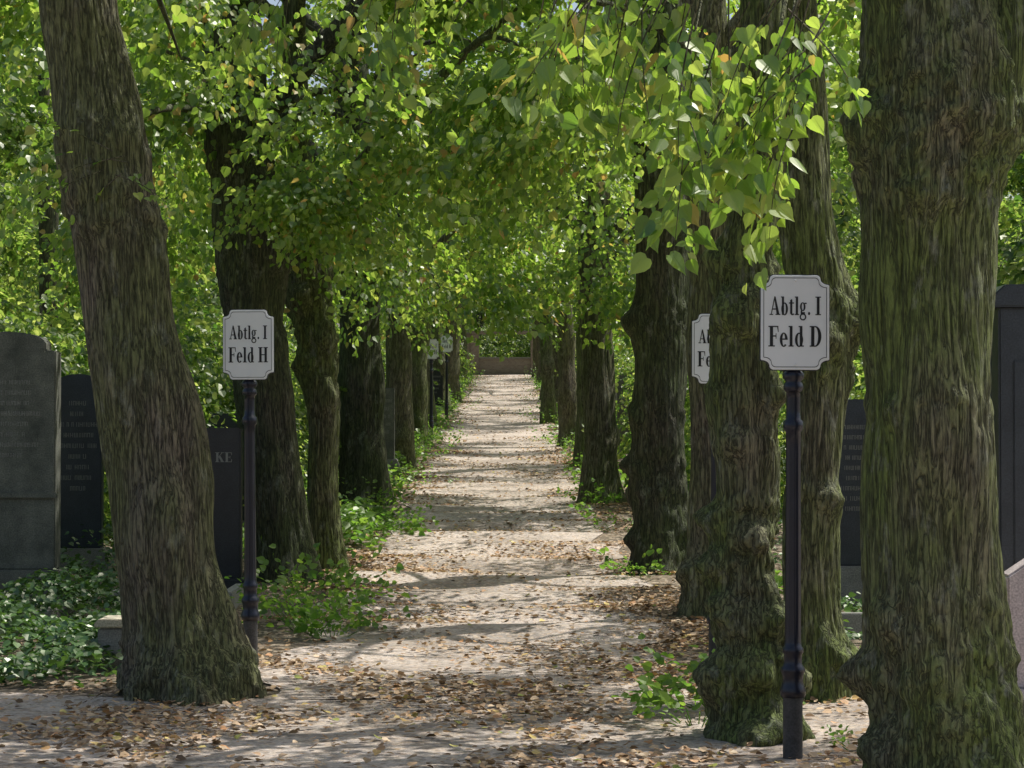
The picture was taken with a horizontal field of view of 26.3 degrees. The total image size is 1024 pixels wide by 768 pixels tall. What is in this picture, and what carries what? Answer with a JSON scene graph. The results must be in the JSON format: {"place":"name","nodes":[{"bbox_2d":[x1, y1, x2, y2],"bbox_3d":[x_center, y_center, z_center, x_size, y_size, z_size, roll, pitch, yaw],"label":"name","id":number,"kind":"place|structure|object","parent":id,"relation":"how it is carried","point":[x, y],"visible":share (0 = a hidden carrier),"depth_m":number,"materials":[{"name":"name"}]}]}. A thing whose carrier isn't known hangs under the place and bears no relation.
{"place":"outdoors","nodes":[
{"label":"outdoors","id":0,"kind":"place"},
{"bbox_2d":[0,0,858,364],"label":"linden bough foliage","id":1,"kind":"object","parent":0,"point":[304,110],"visible":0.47,"depth_m":19.11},
{"bbox_2d":[0,375,861,699],"bbox_3d":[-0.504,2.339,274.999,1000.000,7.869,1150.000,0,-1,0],"label":"ground","id":2,"kind":"structure","parent":0,"point":[274,635],"depth_m":16.41,"materials":[{"name":"soil"}]},
{"bbox_2d":[0,300,28,331],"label":"shrub","id":3,"kind":"object","parent":2,"relation":"on","point":[8,304],"visible":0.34,"depth_m":20.11,"materials":[{"name":"green plant"}]},
{"bbox_2d":[0,332,70,603],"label":"gravestone","id":4,"kind":"object","parent":2,"relation":"on","point":[30,453],"visible":0.94,"depth_m":18.39,"materials":[{"name":"stone"}]},
{"bbox_2d":[0,288,73,341],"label":"shrub","id":5,"kind":"object","parent":2,"relation":"on","point":[64,315],"visible":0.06,"depth_m":28.41,"materials":[{"name":"green plant"}]},
{"bbox_2d":[0,598,80,629],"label":"grave kerb","id":6,"kind":"structure","parent":2,"relation":"on","point":[49,612],"depth_m":16.51,"materials":[{"name":"grey stone"}]},
{"bbox_2d":[60,374,112,573],"bbox_3d":[-4.242,0.903,21.460,0.620,2.000,0.320,0,-1,-2],"label":"gravestone","id":7,"kind":"object","parent":2,"relation":"on","point":[82,483],"visible":0.8,"depth_m":21.38,"materials":[{"name":"grey stone"}]},
{"bbox_2d":[94,615,121,670],"bbox_3d":[-2.496,1.669,13.999,0.300,0.355,0.300,0,-1,0],"label":"stone grave kerb post","id":8,"kind":"object","parent":2,"relation":"on","point":[110,630],"visible":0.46,"depth_m":13.87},
{"bbox_2d":[0,290,236,546],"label":"shrub","id":9,"kind":"object","parent":2,"relation":"on","point":[75,363],"visible":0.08,"depth_m":23.44,"materials":[{"name":"green plant"}]},
{"bbox_2d":[38,0,266,705],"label":"linden tree","id":10,"kind":"object","parent":2,"relation":"on","point":[185,639],"visible":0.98,"depth_m":12.59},
{"bbox_2d":[11,117,186,254],"bbox_3d":[-2.349,-1.134,12.510,1.035,0.824,0.674,0,-1,0],"label":"linden side shoot","id":11,"kind":"object","parent":10,"relation":"attached to","point":[177,213],"visible":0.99,"depth_m":12.47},
{"bbox_2d":[9,272,304,417],"bbox_3d":[-5.670,0.178,36.318,5.711,4.452,5.530,-1,-1,40],"label":"shrub","id":12,"kind":"object","parent":2,"relation":"on","point":[46,328],"visible":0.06,"depth_m":35.18,"materials":[{"name":"green plant"}]},
{"bbox_2d":[108,583,243,613],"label":"grave kerb","id":13,"kind":"structure","parent":2,"relation":"on","point":[233,590],"depth_m":17.75,"materials":[{"name":"grey stone"}]},
{"bbox_2d":[50,301,306,512],"bbox_3d":[-4.845,0.654,27.327,4.393,3.424,4.254,1,-1,-40],"label":"shrub","id":14,"kind":"object","parent":2,"relation":"on","point":[214,379],"visible":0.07,"depth_m":26.83,"materials":[{"name":"green plant"}]},
{"bbox_2d":[106,373,307,503],"bbox_3d":[-3.925,1.020,26.994,2.978,2.397,3.075,0,-1,-7],"label":"shrub","id":15,"kind":"object","parent":2,"relation":"on","point":[231,406],"visible":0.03,"depth_m":27.21,"materials":[{"name":"green plant"}]},
{"bbox_2d":[207,428,243,588],"bbox_3d":[-2.655,1.135,19.249,0.720,1.500,0.300,0,-1,0],"label":"gravestone","id":16,"kind":"object","parent":2,"relation":"on","point":[226,448],"visible":0.46,"depth_m":19.18,"materials":[{"name":"black stone"}]},
{"bbox_2d":[209,413,243,526],"bbox_3d":[-3.145,1.079,24.579,0.660,1.500,0.360,0,-1,0],"label":"gravestone","id":17,"kind":"object","parent":2,"relation":"on","point":[229,422],"depth_m":24.49,"materials":[{"name":"grey stone"}]},
{"bbox_2d":[181,309,307,462],"bbox_3d":[-4.856,0.565,33.329,4.393,3.424,4.254,1,-1,-40],"label":"shrub","id":18,"kind":"object","parent":2,"relation":"on","point":[208,329],"visible":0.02,"depth_m":32.84,"materials":[{"name":"green plant"}]},
{"bbox_2d":[223,309,274,653],"bbox_3d":[-1.697,0.772,14.186,0.334,2.509,0.124,0,-1,1],"label":"cemetery section sign","id":19,"kind":"object","parent":2,"relation":"on","point":[248,349],"visible":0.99,"depth_m":14.15,"materials":[{"name":"white metal"}]},
{"bbox_2d":[196,354,346,486],"bbox_3d":[-3.768,0.818,30.438,3.403,2.739,3.514,0,-1,-19],"label":"shrub","id":20,"kind":"object","parent":2,"relation":"on","point":[304,420],"visible":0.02,"depth_m":29.72,"materials":[{"name":"green plant"}]},
{"bbox_2d":[207,410,347,505],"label":"shrub","id":21,"kind":"object","parent":2,"relation":"on","point":[302,468],"visible":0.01,"depth_m":24.56,"materials":[{"name":"green plant"}]},
{"bbox_2d":[0,0,583,584],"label":"linden tree","id":22,"kind":"object","parent":2,"relation":"on","point":[248,276],"visible":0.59,"depth_m":20.36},
{"bbox_2d":[237,542,352,620],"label":"weed plant","id":23,"kind":"object","parent":2,"relation":"on","point":[302,567],"visible":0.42,"depth_m":17.73,"materials":[{"name":"green plant"}]},
{"bbox_2d":[22,0,602,571],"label":"linden tree","id":24,"kind":"object","parent":2,"relation":"on","point":[316,366],"visible":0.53,"depth_m":21.24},
{"bbox_2d":[289,350,338,453],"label":"shrub","id":25,"kind":"object","parent":2,"relation":"on","point":[298,428],"visible":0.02,"depth_m":39.52,"materials":[{"name":"green plant"}]},
{"bbox_2d":[277,559,361,590],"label":"weed plant","id":26,"kind":"object","parent":2,"relation":"on","point":[345,567],"visible":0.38,"depth_m":19.62,"materials":[{"name":"green plant"}]},
{"bbox_2d":[224,542,416,634],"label":"weed plant","id":27,"kind":"object","parent":2,"relation":"on","point":[341,598],"visible":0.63,"depth_m":16.37,"materials":[{"name":"green plant"}]},
{"bbox_2d":[289,335,412,436],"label":"shrub","id":28,"kind":"object","parent":2,"relation":"on","point":[383,350],"visible":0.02,"depth_m":45.85,"materials":[{"name":"green plant"}]},
{"bbox_2d":[338,471,410,510],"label":"weed plant","id":29,"kind":"object","parent":2,"relation":"on","point":[394,473],"visible":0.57,"depth_m":28.50,"materials":[{"name":"green plant"}]},
{"bbox_2d":[193,0,560,468],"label":"linden tree","id":30,"kind":"object","parent":2,"relation":"on","point":[398,364],"visible":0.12,"depth_m":38.49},
{"bbox_2d":[128,0,635,505],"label":"linden tree","id":31,"kind":"object","parent":2,"relation":"on","point":[362,436],"visible":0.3,"depth_m":29.24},
{"bbox_2d":[337,321,438,388],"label":"shrub","id":32,"kind":"object","parent":2,"relation":"on","point":[435,369],"visible":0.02,"depth_m":57.69,"materials":[{"name":"green plant"}]},
{"bbox_2d":[340,489,440,530],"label":"weed plant","id":33,"kind":"object","parent":2,"relation":"on","point":[398,513],"visible":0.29,"depth_m":26.11,"materials":[{"name":"green plant"}]},
{"bbox_2d":[343,507,438,536],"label":"weed plant","id":34,"kind":"object","parent":2,"relation":"on","point":[414,524],"visible":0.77,"depth_m":25.24,"materials":[{"name":"green plant"}]},
{"bbox_2d":[384,388,399,473],"bbox_3d":[-2.168,0.816,37.088,0.520,1.500,0.360,0,-1,0],"label":"gravestone","id":35,"kind":"object","parent":2,"relation":"on","point":[389,421],"visible":0.46,"depth_m":36.99,"materials":[{"name":"grey stone"}]},
{"bbox_2d":[338,334,469,373],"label":"wall","id":36,"kind":"structure","parent":2,"relation":"on","point":[468,347],"depth_m":102.04,"materials":[{"name":"brick"}]},
{"bbox_2d":[273,51,575,445],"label":"linden tree","id":37,"kind":"object","parent":2,"relation":"on","point":[420,387],"visible":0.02,"depth_m":47.42,"materials":[{"name":"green plant"}]},
{"bbox_2d":[0,454,861,686],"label":"ivy ground cover","id":38,"kind":"object","parent":2,"relation":"on","point":[60,653],"visible":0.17,"depth_m":15.19,"materials":[{"name":"green plant"}]},
{"bbox_2d":[428,339,438,431],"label":"cemetery section sign","id":39,"kind":"object","parent":2,"relation":"on","point":[435,343],"visible":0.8,"depth_m":49.97,"materials":[{"name":"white metal"}]},
{"bbox_2d":[0,375,867,767],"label":"fallen leaves","id":40,"kind":"object","parent":2,"relation":"on","point":[102,723],"visible":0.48,"depth_m":12.87,"materials":[{"name":"brown plant"}]},
{"bbox_2d":[433,370,443,412],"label":"gravestone","id":41,"kind":"object","parent":2,"relation":"on","point":[438,378],"visible":0.43,"depth_m":64.00,"materials":[{"name":"grey stone"}]},
{"bbox_2d":[421,418,455,445],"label":"weed plant","id":42,"kind":"object","parent":2,"relation":"on","point":[437,432],"visible":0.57,"depth_m":46.80,"materials":[{"name":"green plant"}]},
{"bbox_2d":[326,69,552,426],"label":"linden tree","id":43,"kind":"object","parent":2,"relation":"on","point":[434,404],"visible":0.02,"depth_m":55.44,"materials":[{"name":"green plant"}]},
{"bbox_2d":[415,426,467,458],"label":"weed plant","id":44,"kind":"object","parent":2,"relation":"on","point":[441,449],"visible":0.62,"depth_m":41.93,"materials":[{"name":"green plant"}]},
{"bbox_2d":[441,336,452,418],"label":"cemetery section sign","id":45,"kind":"object","parent":2,"relation":"on","point":[446,346],"visible":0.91,"depth_m":59.97,"materials":[{"name":"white metal"}]},
{"bbox_2d":[438,407,461,428],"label":"weed plant","id":46,"kind":"object","parent":2,"relation":"on","point":[450,419],"visible":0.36,"depth_m":54.95,"materials":[{"name":"green plant"}]},
{"bbox_2d":[382,154,532,410],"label":"linden tree","id":47,"kind":"object","parent":2,"relation":"on","point":[438,365],"visible":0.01,"depth_m":64.83,"materials":[{"name":"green plant"}]},
{"bbox_2d":[459,293,469,383],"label":"linden tree","id":48,"kind":"object","parent":2,"relation":"on","point":[464,334],"depth_m":88.49,"materials":[{"name":"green plant"}]},
{"bbox_2d":[459,340,476,386],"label":"shrub","id":49,"kind":"object","parent":2,"relation":"on","point":[464,360],"visible":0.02,"depth_m":83.55,"materials":[{"name":"green plant"}]},
{"bbox_2d":[470,334,478,374],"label":"pillar","id":50,"kind":"structure","parent":2,"relation":"on","point":[474,349],"depth_m":101.97,"materials":[{"name":"stone"}]},
{"bbox_2d":[469,331,529,333],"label":"lintel","id":51,"kind":"structure","parent":50,"relation":"on","point":[495,332],"depth_m":101.95,"materials":[{"name":"stone"}]},
{"bbox_2d":[436,178,537,402],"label":"linden tree","id":52,"kind":"object","parent":2,"relation":"on","point":[453,369],"visible":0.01,"depth_m":70.97,"materials":[{"name":"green plant"}]},
{"bbox_2d":[466,322,520,356],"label":"shrub","id":53,"kind":"object","parent":2,"relation":"on","point":[493,346],"visible":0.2,"depth_m":104.95,"materials":[{"name":"green plant"}]},
{"bbox_2d":[468,316,531,356],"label":"shrub","id":54,"kind":"object","parent":2,"relation":"on","point":[517,336],"visible":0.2,"depth_m":105.90,"materials":[{"name":"green plant"}]},
{"bbox_2d":[479,359,530,374],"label":"wall","id":55,"kind":"structure","parent":2,"relation":"on","point":[504,367],"depth_m":102.03,"materials":[{"name":"brick"}]},
{"bbox_2d":[479,357,530,358],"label":"coping","id":56,"kind":"object","parent":55,"relation":"on","point":[505,358],"visible":0.9,"depth_m":102.00,"materials":[{"name":"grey stone"}]},
{"bbox_2d":[481,301,541,383],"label":"linden tree","id":57,"kind":"object","parent":2,"relation":"on","point":[539,374],"visible":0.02,"depth_m":88.93,"materials":[{"name":"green plant"}]},
{"bbox_2d":[0,0,1023,385],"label":"background trees","id":58,"kind":"object","parent":2,"relation":"on","point":[16,262],"visible":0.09,"depth_m":44.54,"materials":[{"name":"green plant"}]},
{"bbox_2d":[242,374,782,593],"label":"undergrowth","id":59,"kind":"object","parent":2,"relation":"on","point":[352,510],"visible":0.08,"depth_m":27.05,"materials":[{"name":"green plant"}]},
{"bbox_2d":[516,297,538,377],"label":"linden tree","id":60,"kind":"object","parent":2,"relation":"on","point":[535,355],"depth_m":96.46,"materials":[{"name":"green plant"}]},
{"bbox_2d":[531,337,532,374],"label":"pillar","id":61,"kind":"structure","parent":2,"relation":"on","point":[531,355],"depth_m":101.97,"materials":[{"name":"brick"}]},
{"bbox_2d":[432,182,634,423],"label":"linden tree","id":62,"kind":"object","parent":2,"relation":"on","point":[548,399],"visible":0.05,"depth_m":57.34,"materials":[{"name":"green plant"}]},
{"bbox_2d":[450,179,632,402],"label":"linden tree","id":63,"kind":"object","parent":2,"relation":"on","point":[554,352],"visible":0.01,"depth_m":63.97,"materials":[{"name":"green plant"}]},
{"bbox_2d":[528,426,555,444],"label":"weed plant","id":64,"kind":"object","parent":2,"relation":"on","point":[547,438],"visible":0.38,"depth_m":48.23,"materials":[{"name":"green plant"}]},
{"bbox_2d":[514,321,574,356],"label":"shrub","id":65,"kind":"object","parent":2,"relation":"on","point":[525,338],"visible":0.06,"depth_m":105.99,"materials":[{"name":"green plant"}]},
{"bbox_2d":[460,31,635,446],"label":"linden tree","id":66,"kind":"object","parent":2,"relation":"on","point":[567,400],"visible":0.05,"depth_m":47.04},
{"bbox_2d":[472,202,632,399],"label":"linden tree","id":67,"kind":"object","parent":2,"relation":"on","point":[490,302],"depth_m":73.42,"materials":[{"name":"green plant"}]},
{"bbox_2d":[556,453,581,478],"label":"weed plant","id":68,"kind":"object","parent":2,"relation":"on","point":[568,468],"visible":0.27,"depth_m":35.81,"materials":[{"name":"green plant"}]},
{"bbox_2d":[298,0,861,575],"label":"linden tree","id":69,"kind":"object","parent":2,"relation":"on","point":[654,326],"visible":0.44,"depth_m":21.18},
{"bbox_2d":[554,330,631,389],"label":"shrub","id":70,"kind":"object","parent":2,"relation":"on","point":[576,365],"depth_m":63.83,"materials":[{"name":"green plant"}]},
{"bbox_2d":[332,0,861,619],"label":"linden tree","id":71,"kind":"object","parent":2,"relation":"on","point":[512,170],"visible":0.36,"depth_m":18.69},
{"bbox_2d":[334,0,860,505],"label":"linden tree","id":72,"kind":"object","parent":2,"relation":"on","point":[600,424],"visible":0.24,"depth_m":30.05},
{"bbox_2d":[416,0,780,466],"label":"linden tree","id":73,"kind":"object","parent":2,"relation":"on","point":[579,440],"visible":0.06,"depth_m":39.05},
{"bbox_2d":[568,502,632,532],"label":"weed plant","id":74,"kind":"object","parent":2,"relation":"on","point":[588,513],"visible":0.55,"depth_m":26.07,"materials":[{"name":"green plant"}]},
{"bbox_2d":[575,328,633,374],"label":"shrub","id":75,"kind":"object","parent":2,"relation":"on","point":[624,352],"visible":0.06,"depth_m":54.69,"materials":[{"name":"green plant"}]},
{"bbox_2d":[614,353,634,417],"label":"shrub","id":76,"kind":"object","parent":2,"relation":"on","point":[628,360],"visible":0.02,"depth_m":47.74,"materials":[{"name":"green plant"}]},
{"bbox_2d":[615,365,634,458],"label":"shrub","id":77,"kind":"object","parent":2,"relation":"on","point":[629,381],"visible":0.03,"depth_m":42.05,"materials":[{"name":"green plant"}]},
{"bbox_2d":[617,372,634,453],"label":"gravestone","id":78,"kind":"object","parent":2,"relation":"on","point":[620,389],"visible":0.12,"depth_m":44.01,"materials":[{"name":"grey stone"}]},
{"bbox_2d":[590,544,671,576],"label":"weed plant","id":79,"kind":"object","parent":2,"relation":"on","point":[607,562],"visible":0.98,"depth_m":20.46,"materials":[{"name":"green plant"}]},
{"bbox_2d":[611,657,707,725],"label":"weed plant","id":80,"kind":"object","parent":2,"relation":"on","point":[658,697],"visible":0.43,"depth_m":11.55,"materials":[{"name":"green plant"}]},
{"bbox_2d":[622,377,784,483],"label":"shrub","id":81,"kind":"object","parent":2,"relation":"on","point":[629,427],"depth_m":34.06,"materials":[{"name":"green plant"}]},
{"bbox_2d":[691,313,716,654],"bbox_3d":[1.323,0.798,14.191,0.334,2.509,0.124,0,-1,0],"label":"cemetery section sign","id":82,"kind":"object","parent":2,"relation":"on","point":[700,356],"visible":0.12,"depth_m":14.16,"materials":[{"name":"white metal"}]},
{"bbox_2d":[581,373,854,489],"bbox_3d":[2.861,0.792,30.855,3.403,2.739,3.514,1,-1,-37],"label":"shrub","id":83,"kind":"object","parent":2,"relation":"on","point":[687,405],"visible":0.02,"depth_m":30.58,"materials":[{"name":"green plant"}]},
{"bbox_2d":[684,371,785,519],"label":"shrub","id":84,"kind":"object","parent":2,"relation":"on","point":[687,432],"visible":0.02,"depth_m":27.58,"materials":[{"name":"green plant"}]},
{"bbox_2d":[778,360,865,443],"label":"shrub","id":85,"kind":"object","parent":2,"relation":"on","point":[859,395],"visible":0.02,"depth_m":22.84,"materials":[{"name":"green plant"}]},
{"bbox_2d":[778,273,865,481],"bbox_3d":[5.145,0.526,33.330,4.795,4.484,5.389,0,-1,-27],"label":"shrub","id":86,"kind":"object","parent":2,"relation":"on","point":[859,358],"depth_m":32.47,"materials":[{"name":"green plant"}]},
{"bbox_2d":[841,612,861,638],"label":"grave kerb","id":87,"kind":"structure","parent":2,"relation":"on","point":[854,619],"depth_m":15.88,"materials":[{"name":"grey stone"}]},
{"bbox_2d":[839,399,865,606],"bbox_3d":[2.827,1.000,18.071,0.680,1.750,0.320,0,-1,0],"label":"gravestone","id":88,"kind":"object","parent":2,"relation":"on","point":[850,475],"visible":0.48,"depth_m":17.99,"materials":[{"name":"grey stone"}]},
{"bbox_2d":[991,284,1023,570],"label":"gravestone","id":89,"kind":"object","parent":2,"relation":"on","point":[1007,375],"visible":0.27,"depth_m":13.20,"materials":[{"name":"stone"}]},
{"bbox_2d":[997,279,1023,286],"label":"shrub","id":90,"kind":"object","parent":2,"relation":"on","point":[1004,281],"depth_m":29.19,"materials":[{"name":"green plant"}]},
{"bbox_2d":[1004,559,1023,697],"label":"gravestone","id":91,"kind":"object","parent":2,"relation":"on","point":[1014,576],"visible":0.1,"depth_m":11.89,"materials":[{"name":"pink stone"}]},
{"bbox_2d":[0,692,868,767],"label":"cross path","id":92,"kind":"structure","parent":0,"point":[430,749],"depth_m":11.09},
{"bbox_2d":[633,633,805,707],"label":"weed plant","id":93,"kind":"object","parent":92,"relation":"on","point":[659,660],"visible":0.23,"depth_m":12.25,"materials":[{"name":"green plant"}]},
{"bbox_2d":[691,0,815,746],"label":"linden tree","id":94,"kind":"object","parent":92,"relation":"on","point":[736,674],"visible":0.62,"depth_m":11.04,"materials":[{"name":"brown plant"}]},
{"bbox_2d":[759,274,829,758],"bbox_3d":[1.340,0.734,10.442,0.334,2.509,0.124,0,-1,-1],"label":"cemetery section sign","id":95,"kind":"object","parent":92,"relation":"on","point":[794,326],"visible":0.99,"depth_m":10.41,"materials":[{"name":"white metal"}]},
{"bbox_2d":[778,0,859,702],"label":"linden tree","id":96,"kind":"object","parent":92,"relation":"on","point":[809,241],"visible":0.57,"depth_m":12.45,"materials":[{"name":"brown plant"}]},
{"bbox_2d":[821,724,853,749],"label":"weed plant","id":97,"kind":"object","parent":92,"relation":"on","point":[842,739],"visible":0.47,"depth_m":10.82,"materials":[{"name":"green plant"}]},
{"bbox_2d":[836,0,1023,767],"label":"linden tree","id":98,"kind":"object","parent":92,"relation":"on","point":[927,673],"visible":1,"depth_m":9.46,"materials":[{"name":"brown plant"}]},
{"bbox_2d":[224,0,870,294],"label":"overhanging linden branch","id":99,"kind":"object","parent":98,"relation":"attached to","point":[769,121],"visible":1,"depth_m":8.01,"materials":[{"name":"green plant"}]},
{"bbox_2d":[258,375,696,699],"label":"path","id":100,"kind":"structure","parent":0,"point":[495,628],"depth_m":20.07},
{"bbox_2d":[277,594,387,638],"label":"weed plant","id":101,"kind":"object","parent":100,"relation":"on","point":[309,614],"visible":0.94,"depth_m":15.97,"materials":[{"name":"green plant"}]},
{"bbox_2d":[389,461,454,488],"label":"weed plant","id":102,"kind":"object","parent":100,"relation":"on","point":[417,472],"visible":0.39,"depth_m":32.98,"materials":[{"name":"green plant"}]},
{"bbox_2d":[428,414,463,440],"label":"weed plant","id":103,"kind":"object","parent":100,"relation":"on","point":[446,430],"visible":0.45,"depth_m":50.05,"materials":[{"name":"green plant"}]},
{"bbox_2d":[515,402,557,424],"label":"weed plant","id":104,"kind":"object","parent":100,"relation":"on","point":[535,416],"visible":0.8,"depth_m":56.75,"materials":[{"name":"green plant"}]},
{"bbox_2d":[542,429,574,446],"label":"weed plant","id":105,"kind":"object","parent":100,"relation":"on","point":[543,435],"visible":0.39,"depth_m":46.82,"materials":[{"name":"green plant"}]},
{"bbox_2d":[557,473,627,505],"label":"weed plant","id":106,"kind":"object","parent":100,"relation":"on","point":[596,496],"visible":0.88,"depth_m":29.16,"materials":[{"name":"green plant"}]},
{"bbox_2d":[4,0,1019,337],"label":"sky","id":107,"kind":"structure","parent":0,"point":[272,2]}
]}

